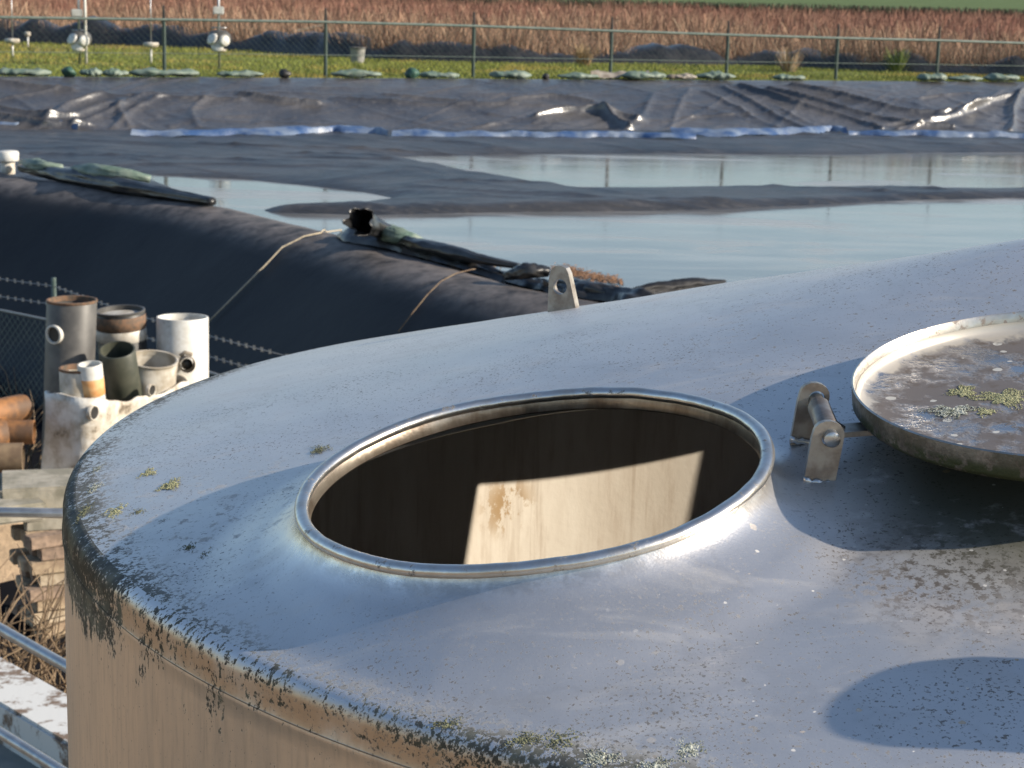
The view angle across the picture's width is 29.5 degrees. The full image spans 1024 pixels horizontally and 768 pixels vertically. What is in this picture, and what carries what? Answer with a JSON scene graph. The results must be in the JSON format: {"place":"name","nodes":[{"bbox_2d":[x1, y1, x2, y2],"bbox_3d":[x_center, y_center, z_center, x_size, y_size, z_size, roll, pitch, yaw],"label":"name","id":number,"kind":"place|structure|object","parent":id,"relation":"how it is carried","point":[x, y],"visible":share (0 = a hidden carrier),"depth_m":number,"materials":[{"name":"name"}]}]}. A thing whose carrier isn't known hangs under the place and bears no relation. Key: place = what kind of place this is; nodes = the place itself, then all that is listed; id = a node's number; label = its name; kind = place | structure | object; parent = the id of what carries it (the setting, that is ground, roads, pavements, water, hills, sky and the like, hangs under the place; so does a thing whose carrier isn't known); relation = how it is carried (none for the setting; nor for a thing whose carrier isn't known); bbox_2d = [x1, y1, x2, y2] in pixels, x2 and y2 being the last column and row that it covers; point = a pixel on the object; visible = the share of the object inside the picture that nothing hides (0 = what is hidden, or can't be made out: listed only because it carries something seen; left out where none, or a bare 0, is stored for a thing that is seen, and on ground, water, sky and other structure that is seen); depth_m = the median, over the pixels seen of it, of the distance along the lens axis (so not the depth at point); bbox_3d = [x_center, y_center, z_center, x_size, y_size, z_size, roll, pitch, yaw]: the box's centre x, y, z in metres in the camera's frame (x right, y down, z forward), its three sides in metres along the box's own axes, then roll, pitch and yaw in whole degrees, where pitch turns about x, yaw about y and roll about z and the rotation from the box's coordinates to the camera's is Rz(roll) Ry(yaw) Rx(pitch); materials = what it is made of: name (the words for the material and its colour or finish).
{"place":"outdoors","nodes":[
{"label":"outdoors","id":0,"kind":"place"},
{"bbox_2d":[0,172,597,693],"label":"bank","id":1,"kind":"structure","parent":0,"point":[154,258],"depth_m":16.82,"materials":[{"name":"plastic"}]},
{"bbox_2d":[0,150,18,174],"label":"vent pipe","id":2,"kind":"object","parent":1,"relation":"on","point":[8,158],"visible":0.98,"depth_m":21.27,"materials":[{"name":"white plastic"}]},
{"bbox_2d":[17,158,216,205],"bbox_3d":[-4.079,-2.109,19.853,3.833,0.265,0.497,13,16,43],"label":"gravel sock","id":3,"kind":"object","parent":1,"relation":"on","point":[113,179],"visible":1,"depth_m":19.69,"materials":[{"name":"green fabric"}]},
{"bbox_2d":[209,229,341,321],"bbox_3d":[-1.768,-1.292,18.311,0.789,0.714,4.719,3,12,9],"label":"rope","id":4,"kind":"object","parent":1,"relation":"on","point":[271,258],"visible":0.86,"depth_m":16.36,"materials":[{"name":"fabric"}]},
{"bbox_2d":[336,208,540,291],"bbox_3d":[-0.705,-1.025,15.504,0.898,0.730,2.786,-10,16,-43],"label":"gravel sock","id":5,"kind":"object","parent":1,"relation":"on","point":[366,226],"visible":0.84,"depth_m":15.57,"materials":[{"name":"black fabric"}]},
{"bbox_2d":[398,266,495,331],"bbox_3d":[-0.249,-0.914,16.180,0.376,0.504,4.458,3,12,10],"label":"rope","id":6,"kind":"object","parent":1,"relation":"on","point":[430,291],"visible":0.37,"depth_m":14.29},
{"bbox_2d":[503,262,654,302],"bbox_3d":[0.535,-0.621,14.117,0.555,0.445,1.808,-9,16,-41],"label":"gravel sock","id":7,"kind":"object","parent":1,"relation":"on","point":[524,274],"visible":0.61,"depth_m":14.04,"materials":[{"name":"black fabric"}]},
{"bbox_2d":[0,76,1023,131],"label":"bank","id":8,"kind":"structure","parent":0,"point":[147,103],"depth_m":33.23,"materials":[{"name":"plastic"}]},
{"bbox_2d":[0,67,51,75],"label":"sandbag","id":9,"kind":"object","parent":8,"relation":"on","point":[4,71],"visible":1,"depth_m":32.31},
{"bbox_2d":[61,66,75,76],"bbox_3d":[-7.444,-5.234,32.662,0.250,0.210,0.266,1,12,0],"label":"tied bag","id":10,"kind":"object","parent":8,"relation":"on","point":[67,71],"visible":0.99,"depth_m":32.58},
{"bbox_2d":[80,67,102,76],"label":"sandbag","id":11,"kind":"object","parent":8,"relation":"on","point":[95,72],"visible":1,"depth_m":32.67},
{"bbox_2d":[102,68,128,76],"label":"sandbag","id":12,"kind":"object","parent":8,"relation":"on","point":[111,72],"visible":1,"depth_m":32.80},
{"bbox_2d":[129,67,198,76],"bbox_3d":[-5.936,-5.324,33.167,1.182,0.152,0.400,-2,12,-13],"label":"sandbag","id":13,"kind":"object","parent":8,"relation":"on","point":[154,72],"visible":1,"depth_m":33.04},
{"bbox_2d":[217,70,263,76],"bbox_3d":[-4.697,-5.369,33.585,0.798,0.126,0.312,-2,12,-14],"label":"sandbag","id":14,"kind":"object","parent":8,"relation":"on","point":[246,73],"visible":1,"depth_m":33.49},
{"bbox_2d":[279,69,290,77],"bbox_3d":[-3.957,-5.394,33.825,0.205,0.180,0.190,-4,13,-25],"label":"tied bag","id":15,"kind":"object","parent":8,"relation":"on","point":[284,73],"visible":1,"depth_m":33.76,"materials":[{"name":"black plastic"}]},
{"bbox_2d":[331,68,381,77],"bbox_3d":[-2.745,-5.477,34.237,0.886,0.157,0.399,-1,12,-11],"label":"sandbag","id":16,"kind":"object","parent":8,"relation":"on","point":[354,73],"visible":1,"depth_m":34.11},
{"bbox_2d":[404,68,419,77],"bbox_3d":[-1.782,-5.509,34.559,0.277,0.235,0.242,1,12,0],"label":"tied bag","id":17,"kind":"object","parent":8,"relation":"on","point":[412,73],"visible":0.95,"depth_m":34.48,"materials":[{"name":"plastic"}]},
{"bbox_2d":[419,71,459,77],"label":"sandbag","id":18,"kind":"object","parent":8,"relation":"on","point":[431,74],"visible":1,"depth_m":34.62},
{"bbox_2d":[489,70,531,78],"bbox_3d":[-0.027,-5.601,35.125,0.776,0.160,0.394,-1,12,-10],"label":"sandbag","id":19,"kind":"object","parent":8,"relation":"on","point":[515,74],"visible":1,"depth_m":35.01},
{"bbox_2d":[542,73,549,79],"bbox_3d":[0.611,-5.585,35.359,0.131,0.127,0.151,-2,12,-15],"label":"tied bag","id":20,"kind":"object","parent":8,"relation":"on","point":[545,76],"visible":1,"depth_m":35.31,"materials":[{"name":"black plastic"}]},
{"bbox_2d":[557,72,598,78],"bbox_3d":[1.209,-5.646,35.557,0.770,0.125,0.326,-2,12,-14],"label":"sandbag","id":21,"kind":"object","parent":8,"relation":"on","point":[576,75],"visible":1,"depth_m":35.45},
{"bbox_2d":[621,71,665,78],"bbox_3d":[2.430,-5.721,35.971,0.855,0.158,0.415,-2,12,-14],"label":"sandbag","id":22,"kind":"object","parent":8,"relation":"on","point":[640,75],"visible":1,"depth_m":35.82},
{"bbox_2d":[666,73,696,79],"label":"sandbag","id":23,"kind":"object","parent":8,"relation":"on","point":[686,76],"visible":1,"depth_m":36.12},
{"bbox_2d":[696,70,735,79],"bbox_3d":[3.814,-5.791,36.431,0.742,0.169,0.400,0,12,-8],"label":"sandbag","id":24,"kind":"object","parent":8,"relation":"on","point":[715,75],"visible":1,"depth_m":36.30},
{"bbox_2d":[772,74,805,79],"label":"sandbag","id":25,"kind":"object","parent":8,"relation":"on","point":[786,77],"visible":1,"depth_m":36.81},
{"bbox_2d":[917,73,946,80],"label":"sandbag","id":26,"kind":"object","parent":8,"relation":"on","point":[934,77],"visible":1,"depth_m":37.75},
{"bbox_2d":[947,75,982,80],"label":"sandbag","id":27,"kind":"object","parent":8,"relation":"on","point":[965,78],"visible":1,"depth_m":38.02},
{"bbox_2d":[983,73,1019,80],"bbox_3d":[9.665,-6.055,38.364,0.734,0.157,0.395,-1,12,-10],"label":"sandbag","id":28,"kind":"object","parent":8,"relation":"on","point":[994,77],"visible":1,"depth_m":38.25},
{"bbox_2d":[0,0,1023,81],"bbox_3d":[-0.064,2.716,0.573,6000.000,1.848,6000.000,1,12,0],"label":"ground","id":29,"kind":"structure","parent":0,"point":[1018,5],"depth_m":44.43,"materials":[{"name":"plant"}]},
{"bbox_2d":[0,522,22,582],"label":"soil heap","id":30,"kind":"object","parent":29,"relation":"on","point":[8,568],"visible":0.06,"depth_m":11.80,"materials":[{"name":"soil"}]},
{"bbox_2d":[0,443,24,471],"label":"rusty pipe","id":31,"kind":"object","parent":30,"relation":"on","point":[12,456],"visible":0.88,"depth_m":11.79,"materials":[{"name":"brown metal"}]},
{"bbox_2d":[0,419,9,442],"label":"rusty pipe","id":32,"kind":"object","parent":31,"relation":"on","point":[4,434],"visible":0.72,"depth_m":11.94,"materials":[{"name":"orange metal"}]},
{"bbox_2d":[5,420,35,443],"bbox_3d":[-3.309,0.296,12.011,0.702,0.150,0.150,0,12,-6],"label":"rusty pipe","id":33,"kind":"object","parent":32,"relation":"on","point":[22,431],"visible":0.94,"depth_m":11.98,"materials":[{"name":"orange metal"}]},
{"bbox_2d":[0,394,32,419],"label":"rusty pipe","id":34,"kind":"object","parent":33,"relation":"on","point":[17,407],"visible":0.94,"depth_m":12.16,"materials":[{"name":"orange metal"}]},
{"bbox_2d":[4,0,19,55],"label":"short marker post","id":35,"kind":"object","parent":29,"relation":"on","point":[13,40],"visible":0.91,"depth_m":39.28,"materials":[{"name":"white plastic"}]},
{"bbox_2d":[0,744,37,767],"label":"walkway","id":36,"kind":"structure","parent":29,"relation":"on","point":[9,758],"depth_m":7.96,"materials":[{"name":"grey metal"}]},
{"bbox_2d":[0,622,66,767],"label":"handrail","id":37,"kind":"object","parent":36,"relation":"on","point":[52,659],"visible":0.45,"depth_m":6.44,"materials":[{"name":"metal"}]},
{"bbox_2d":[0,365,42,469],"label":"dry weed","id":38,"kind":"object","parent":29,"relation":"on","point":[29,452],"visible":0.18,"depth_m":13.67,"materials":[{"name":"plant"}]},
{"bbox_2d":[24,32,30,46],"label":"short marker post","id":39,"kind":"object","parent":29,"relation":"on","point":[27,34],"visible":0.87,"depth_m":43.92,"materials":[{"name":"white plastic"}]},
{"bbox_2d":[0,507,62,517],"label":"guard bar","id":40,"kind":"object","parent":29,"relation":"on","point":[31,512],"visible":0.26,"depth_m":8.60,"materials":[{"name":"metal"}]},
{"bbox_2d":[0,544,66,692],"bbox_3d":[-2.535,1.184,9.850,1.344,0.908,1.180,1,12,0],"label":"dry weed","id":41,"kind":"object","parent":29,"relation":"on","point":[5,643],"visible":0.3,"depth_m":9.81,"materials":[{"name":"plant"}]},
{"bbox_2d":[0,629,66,693],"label":"dry weed","id":42,"kind":"object","parent":29,"relation":"on","point":[53,684],"visible":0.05,"depth_m":9.51,"materials":[{"name":"plant"}]},
{"bbox_2d":[0,657,68,767],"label":"wall","id":43,"kind":"structure","parent":29,"relation":"on","point":[33,711],"depth_m":8.04,"materials":[{"name":"white paint"}]},
{"bbox_2d":[67,0,91,63],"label":"instrument post","id":44,"kind":"object","parent":29,"relation":"on","point":[79,44],"visible":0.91,"depth_m":36.68,"materials":[{"name":"white plastic"}]},
{"bbox_2d":[0,277,287,406],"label":"barbed fence","id":45,"kind":"object","parent":29,"relation":"on","point":[53,287],"visible":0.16,"depth_m":16.07,"materials":[{"name":"grey metal"}]},
{"bbox_2d":[143,0,158,63],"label":"short marker post","id":46,"kind":"object","parent":29,"relation":"on","point":[153,45],"visible":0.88,"depth_m":38.01,"materials":[{"name":"white plastic"}]},
{"bbox_2d":[207,0,230,69],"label":"instrument post","id":47,"kind":"object","parent":29,"relation":"on","point":[216,37],"visible":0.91,"depth_m":36.12,"materials":[{"name":"grey plastic"}]},
{"bbox_2d":[349,47,365,63],"bbox_3d":[-3.185,-6.779,40.115,0.356,0.348,0.356,1,12,0],"label":"grey bucket","id":48,"kind":"object","parent":29,"relation":"on","point":[357,50],"visible":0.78,"depth_m":39.99,"materials":[{"name":"plastic"}]},
{"bbox_2d":[0,0,1023,66],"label":"dry reeds","id":49,"kind":"object","parent":29,"relation":"on","point":[453,35],"visible":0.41,"depth_m":45.09,"materials":[{"name":"plant"}]},
{"bbox_2d":[0,0,1023,46],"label":"red shrubs","id":50,"kind":"object","parent":29,"relation":"on","point":[983,22],"visible":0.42,"depth_m":63.34,"materials":[{"name":"plant"}]},
{"bbox_2d":[0,16,1023,76],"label":"black bank","id":51,"kind":"structure","parent":29,"relation":"on","point":[404,50],"depth_m":42.83,"materials":[{"name":"plant"}]},
{"bbox_2d":[0,6,1023,80],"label":"chain link fence","id":52,"kind":"object","parent":29,"relation":"on","point":[163,19],"visible":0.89,"depth_m":35.29,"materials":[{"name":"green metal"}]},
{"bbox_2d":[0,128,1023,214],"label":"basin liner","id":53,"kind":"object","parent":29,"relation":"on","point":[375,163],"visible":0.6,"depth_m":25.63,"materials":[{"name":"black plastic"}]},
{"bbox_2d":[0,120,78,129],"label":"blue sheet","id":54,"kind":"object","parent":53,"relation":"on","point":[75,126],"visible":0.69,"depth_m":29.84,"materials":[{"name":"plastic"}]},
{"bbox_2d":[131,125,387,136],"bbox_3d":[-3.925,-3.905,29.924,3.952,0.139,1.116,-2,12,-17],"label":"blue sheet","id":55,"kind":"object","parent":53,"relation":"on","point":[285,130],"visible":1,"depth_m":29.64,"materials":[{"name":"plastic"}]},
{"bbox_2d":[392,129,695,138],"bbox_3d":[0.528,-3.918,30.506,4.906,0.140,0.355,-1,12,-12],"label":"blue sheet","id":56,"kind":"object","parent":53,"relation":"on","point":[511,133],"visible":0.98,"depth_m":30.48,"materials":[{"name":"plastic"}]},
{"bbox_2d":[670,125,847,136],"bbox_3d":[4.237,-4.214,32.306,3.446,0.140,1.017,-4,13,-23],"label":"blue sheet","id":57,"kind":"object","parent":53,"relation":"on","point":[728,132],"visible":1,"depth_m":31.90,"materials":[{"name":"plastic"}]},
{"bbox_2d":[848,130,1023,138],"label":"blue sheet","id":58,"kind":"object","parent":53,"relation":"on","point":[949,134],"visible":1,"depth_m":32.42,"materials":[{"name":"plastic"}]},
{"bbox_2d":[62,239,1023,767],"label":"steel tank","id":59,"kind":"object","parent":29,"relation":"on","point":[686,529],"visible":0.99,"depth_m":2.03,"materials":[{"name":"silver metal"}]},
{"bbox_2d":[837,311,1023,481],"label":"tank lid","id":60,"kind":"object","parent":59,"relation":"attached to","point":[949,395],"visible":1,"depth_m":2.17,"materials":[{"name":"metal"}]},
{"bbox_2d":[569,44,598,66],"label":"weed tuft","id":61,"kind":"object","parent":29,"relation":"on","point":[581,54],"visible":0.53,"depth_m":40.96,"materials":[{"name":"plant"}]},
{"bbox_2d":[590,70,648,77],"bbox_3d":[2.016,-5.776,36.211,1.339,0.140,0.473,-3,13,-18],"label":"tarp","id":62,"kind":"object","parent":29,"relation":"on","point":[605,74],"visible":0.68,"depth_m":35.99,"materials":[{"name":"plastic"}]},
{"bbox_2d":[311,0,1023,23],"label":"hedge","id":63,"kind":"object","parent":29,"relation":"on","point":[800,7],"visible":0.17,"depth_m":90.81,"materials":[{"name":"plant"}]},
{"bbox_2d":[775,48,804,71],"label":"weed tuft","id":64,"kind":"object","parent":29,"relation":"on","point":[789,65],"visible":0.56,"depth_m":40.24,"materials":[{"name":"plant"}]},
{"bbox_2d":[881,48,910,72],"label":"weed tuft","id":65,"kind":"object","parent":29,"relation":"on","point":[899,60],"visible":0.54,"depth_m":41.38,"materials":[{"name":"plant"}]},
{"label":"brick","id":66,"kind":"object","parent":29,"relation":"on","visible":0},
{"bbox_2d":[34,621,64,637],"bbox_3d":[-2.523,1.347,10.733,0.210,0.068,0.100,-8,15,-36],"label":"brick","id":67,"kind":"object","parent":66,"relation":"on","point":[61,626],"visible":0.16,"depth_m":10.69,"materials":[{"name":"ceramic"}]},
{"bbox_2d":[26,609,64,625],"bbox_3d":[-2.562,1.274,10.722,0.210,0.068,0.100,-7,14,-34],"label":"brick","id":68,"kind":"object","parent":67,"relation":"on","point":[41,613],"visible":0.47,"depth_m":10.68,"materials":[{"name":"ceramic"}]},
{"bbox_2d":[32,596,64,611],"bbox_3d":[-2.531,1.202,10.719,0.210,0.068,0.100,-5,14,-29],"label":"brick","id":69,"kind":"object","parent":68,"relation":"on","point":[37,606],"visible":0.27,"depth_m":10.66,"materials":[{"name":"ceramic"}]},
{"bbox_2d":[23,584,64,602],"bbox_3d":[-2.567,1.140,10.662,0.210,0.068,0.100,-8,15,-36],"label":"brick","id":70,"kind":"object","parent":69,"relation":"on","point":[32,592],"visible":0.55,"depth_m":10.61,"materials":[{"name":"ceramic"}]},
{"bbox_2d":[36,572,64,586],"bbox_3d":[-2.504,1.060,10.697,0.210,0.068,0.100,-4,13,-24],"label":"brick","id":71,"kind":"object","parent":70,"relation":"on","point":[43,579],"visible":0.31,"depth_m":10.64,"materials":[{"name":"brick"}]},
{"bbox_2d":[28,558,63,575],"bbox_3d":[-2.539,0.995,10.654,0.210,0.068,0.100,-4,13,-25],"label":"brick","id":72,"kind":"object","parent":71,"relation":"on","point":[39,566],"visible":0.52,"depth_m":10.61,"materials":[{"name":"brick"}]},
{"bbox_2d":[37,545,63,560],"bbox_3d":[-2.493,0.918,10.676,0.210,0.068,0.100,-5,13,-26],"label":"brick","id":73,"kind":"object","parent":72,"relation":"on","point":[46,554],"visible":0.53,"depth_m":10.62,"materials":[{"name":"brick"}]},
{"bbox_2d":[24,529,62,550],"bbox_3d":[-2.553,0.852,10.632,0.210,0.068,0.100,-8,15,-36],"label":"brick","id":74,"kind":"object","parent":73,"relation":"on","point":[42,540],"visible":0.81,"depth_m":10.59,"materials":[{"name":"brick"}]},
{"bbox_2d":[63,152,1023,293],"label":"water","id":75,"kind":"structure","parent":0,"point":[632,249],"depth_m":21.49,"materials":[{"name":"liquid"}]},
{"bbox_2d":[551,263,622,286],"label":"leaf litter","id":76,"kind":"object","parent":75,"relation":"on","point":[587,275],"visible":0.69,"depth_m":17.13,"materials":[{"name":"plant"}]},
{"bbox_2d":[633,277,726,291],"bbox_3d":[1.415,-0.834,16.649,1.244,0.134,0.189,-8,15,-37],"label":"plastic fold","id":77,"kind":"object","parent":75,"relation":"on","point":[677,284],"visible":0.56,"depth_m":16.59,"materials":[{"name":"plastic"}]},
{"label":"brick","id":78,"kind":"object","parent":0,"visible":0},
{"bbox_2d":[20,604,32,621],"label":"brick","id":79,"kind":"object","parent":78,"relation":"on","point":[22,606],"visible":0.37,"depth_m":10.73,"materials":[{"name":"ceramic"}]},
{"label":"brick","id":80,"kind":"object","parent":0,"visible":0},
{"bbox_2d":[10,599,31,615],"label":"brick","id":81,"kind":"object","parent":80,"relation":"on","point":[17,606],"visible":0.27,"depth_m":10.80,"materials":[{"name":"ceramic"}]},
{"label":"brick","id":82,"kind":"object","parent":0,"visible":0},
{"bbox_2d":[20,578,37,590],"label":"brick","id":83,"kind":"object","parent":82,"relation":"on","point":[27,581],"visible":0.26,"depth_m":10.72,"materials":[{"name":"ceramic"}]},
{"bbox_2d":[30,574,36,582],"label":"brick","id":84,"kind":"object","parent":83,"relation":"on","point":[33,578],"visible":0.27,"depth_m":10.69,"materials":[{"name":"brick"}]},
{"bbox_2d":[18,554,37,571],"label":"brick","id":85,"kind":"object","parent":84,"relation":"on","point":[23,563],"visible":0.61,"depth_m":10.66,"materials":[{"name":"brick"}]},
{"bbox_2d":[28,549,36,556],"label":"brick","id":86,"kind":"object","parent":85,"relation":"on","point":[33,553],"visible":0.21,"depth_m":10.68,"materials":[{"name":"brick"}]},
{"bbox_2d":[20,529,49,542],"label":"brick","id":87,"kind":"object","parent":86,"relation":"on","point":[23,532],"visible":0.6,"depth_m":10.67,"materials":[{"name":"brick"}]},
{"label":"brick","id":88,"kind":"object","parent":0,"visible":0},
{"bbox_2d":[16,574,29,588],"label":"brick","id":89,"kind":"object","parent":88,"relation":"on","point":[18,578],"visible":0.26,"depth_m":10.80,"materials":[{"name":"ceramic"}]},
{"bbox_2d":[21,570,29,577],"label":"brick","id":90,"kind":"object","parent":89,"relation":"on","point":[26,574],"visible":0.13,"depth_m":10.78,"materials":[{"name":"brick"}]},
{"bbox_2d":[9,547,29,564],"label":"brick","id":91,"kind":"object","parent":90,"relation":"on","point":[13,558],"visible":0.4,"depth_m":10.77,"materials":[{"name":"brick"}]},
{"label":"brick","id":92,"kind":"object","parent":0,"visible":0},
{"bbox_2d":[11,524,23,540],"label":"brick","id":93,"kind":"object","parent":92,"relation":"on","point":[15,531],"visible":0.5,"depth_m":10.71,"materials":[{"name":"brick"}]},
{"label":"brick","id":94,"kind":"object","parent":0,"visible":0},
{"bbox_2d":[23,518,62,530],"bbox_3d":[-2.511,0.724,10.896,0.452,0.097,0.402,-2,12,-17],"label":"concrete slab","id":95,"kind":"object","parent":94,"relation":"on","point":[50,524],"depth_m":10.68,"materials":[{"name":"concrete"}]},
{"bbox_2d":[0,496,45,524],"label":"concrete slab","id":96,"kind":"object","parent":95,"relation":"on","point":[37,502],"depth_m":10.62,"materials":[{"name":"concrete"}]},
{"bbox_2d":[0,468,73,507],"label":"concrete slab","id":97,"kind":"object","parent":95,"relation":"on","point":[47,487],"depth_m":10.80,"materials":[{"name":"concrete"}]},
{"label":"pallet","id":98,"kind":"object","parent":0,"visible":0},
{"bbox_2d":[41,374,188,468],"bbox_3d":[-2.575,0.409,12.769,0.536,0.906,1.306,7,13,26],"label":"plastic tub","id":99,"kind":"object","parent":98,"relation":"on","point":[76,428],"visible":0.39,"depth_m":12.23,"materials":[{"name":"white plastic"}]},
{"bbox_2d":[41,295,97,463],"bbox_3d":[-2.953,0.197,12.922,0.419,1.541,0.355,1,12,0],"label":"grey pipe","id":100,"kind":"object","parent":99,"relation":"in","point":[70,333],"visible":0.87,"depth_m":12.70,"materials":[{"name":"plastic"}]},
{"bbox_2d":[58,363,83,397],"bbox_3d":[-2.742,0.186,12.368,0.266,0.600,0.266,1,12,0],"label":"cream pot","id":101,"kind":"object","parent":99,"relation":"in","point":[70,382],"visible":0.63,"depth_m":12.21,"materials":[{"name":"white ceramic"}]},
{"bbox_2d":[77,361,105,398],"bbox_3d":[-2.654,0.010,12.274,0.160,0.286,0.160,-1,18,1],"label":"cup","id":102,"kind":"object","parent":99,"relation":"in","point":[92,381],"visible":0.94,"depth_m":12.21,"materials":[{"name":"white plastic"}]},
{"bbox_2d":[98,341,141,400],"bbox_3d":[-2.549,-0.005,12.720,0.256,0.509,0.236,0,31,0],"label":"pipe","id":103,"kind":"object","parent":99,"relation":"in","point":[121,374],"visible":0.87,"depth_m":12.61,"materials":[{"name":"plastic"}]},
{"bbox_2d":[96,304,147,360],"bbox_3d":[-2.649,0.176,13.372,0.339,1.409,0.339,-1,15,0],"label":"capped drum","id":104,"kind":"object","parent":99,"relation":"in","point":[125,322],"visible":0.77,"depth_m":13.10,"materials":[{"name":"white"}]},
{"bbox_2d":[136,350,178,395],"bbox_3d":[-2.410,0.041,12.934,0.355,0.457,0.338,7,21,-1],"label":"pipe","id":105,"kind":"object","parent":99,"relation":"in","point":[158,369],"visible":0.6,"depth_m":12.81,"materials":[{"name":"white plastic"}]},
{"bbox_2d":[156,313,208,384],"bbox_3d":[-2.263,0.211,13.372,0.352,1.360,0.352,1,10,0],"label":"white pipe","id":106,"kind":"object","parent":99,"relation":"in","point":[177,334],"visible":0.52,"depth_m":13.15,"materials":[{"name":"plastic"}]},
{"bbox_2d":[178,350,195,372],"bbox_3d":[-2.183,-0.151,13.053,0.116,0.146,0.108,-2,12,-14],"label":"pipe socket","id":107,"kind":"object","parent":106,"relation":"attached to","point":[188,365],"visible":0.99,"depth_m":13.05,"materials":[{"name":"white plastic"}]}
]}

